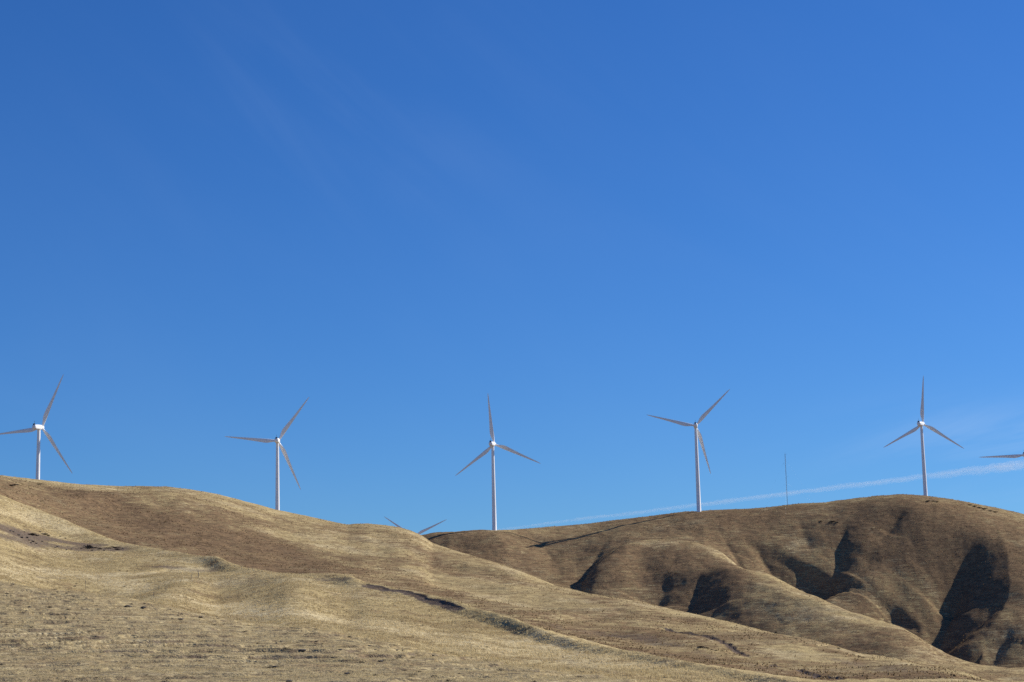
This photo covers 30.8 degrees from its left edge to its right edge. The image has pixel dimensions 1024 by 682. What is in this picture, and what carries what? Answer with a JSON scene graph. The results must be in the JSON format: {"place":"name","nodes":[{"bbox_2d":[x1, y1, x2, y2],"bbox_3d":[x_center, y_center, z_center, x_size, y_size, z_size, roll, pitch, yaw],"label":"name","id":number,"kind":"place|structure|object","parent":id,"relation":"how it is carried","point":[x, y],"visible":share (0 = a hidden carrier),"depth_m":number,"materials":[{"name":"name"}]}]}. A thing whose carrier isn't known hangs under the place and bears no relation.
{"place":"outdoors","nodes":[
{"label":"outdoors","id":0,"kind":"place"},
{"bbox_2d":[0,475,1023,681],"bbox_3d":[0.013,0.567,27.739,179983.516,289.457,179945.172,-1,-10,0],"label":"terrain","id":1,"kind":"structure","parent":0,"point":[826,575],"depth_m":1160.30,"materials":[{"name":"brown plant"}]},
{"bbox_2d":[0,374,71,479],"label":"wind turbine","id":2,"kind":"object","parent":1,"relation":"on","point":[38,428],"visible":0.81,"depth_m":1436.64,"materials":[{"name":"white paint"}]},
{"bbox_2d":[225,397,308,509],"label":"wind turbine","id":3,"kind":"object","parent":1,"relation":"on","point":[276,440],"visible":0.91,"depth_m":1545.89,"materials":[{"name":"white paint"}]},
{"bbox_2d":[0,581,648,681],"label":"stubble grass","id":4,"kind":"structure","parent":1,"relation":"on","point":[335,662],"depth_m":183.49,"materials":[{"name":"beige plant"}]},
{"bbox_2d":[0,506,752,681],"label":"weed clumps","id":5,"kind":"object","parent":1,"relation":"on","point":[362,661],"visible":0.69,"depth_m":203.21,"materials":[{"name":"brown plant"}]},
{"bbox_2d":[385,517,446,533],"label":"wind turbine","id":6,"kind":"object","parent":1,"relation":"on","point":[424,530],"visible":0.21,"depth_m":2291.17,"materials":[{"name":"white paint"}]},
{"bbox_2d":[455,396,540,529],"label":"wind turbine","id":7,"kind":"object","parent":1,"relation":"on","point":[482,454],"visible":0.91,"depth_m":1602.51,"materials":[{"name":"white paint"}]},
{"bbox_2d":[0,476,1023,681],"bbox_3d":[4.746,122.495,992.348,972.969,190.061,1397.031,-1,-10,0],"label":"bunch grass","id":8,"kind":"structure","parent":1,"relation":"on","point":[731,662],"depth_m":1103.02,"materials":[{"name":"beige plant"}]},
{"bbox_2d":[648,389,729,511],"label":"wind turbine","id":9,"kind":"object","parent":1,"relation":"on","point":[698,433],"visible":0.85,"depth_m":1648.25,"materials":[{"name":"white paint"}]},
{"bbox_2d":[775,458,787,513],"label":"measuring mast","id":10,"kind":"object","parent":1,"relation":"on","point":[786,485],"visible":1,"depth_m":1630.85,"materials":[{"name":"metal"}]},
{"bbox_2d":[883,376,963,495],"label":"wind turbine","id":11,"kind":"object","parent":1,"relation":"on","point":[921,425],"visible":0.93,"depth_m":1712.59,"materials":[{"name":"white paint"}]},
{"bbox_2d":[982,452,1023,457],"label":"wind turbine","id":12,"kind":"object","parent":1,"relation":"on","point":[1010,456],"visible":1,"depth_m":1796.54,"materials":[{"name":"white paint"}]},
{"bbox_2d":[0,0,1023,534],"label":"sky","id":13,"kind":"structure","parent":0,"point":[590,220],"materials":[{"name":"blue"}]}
]}

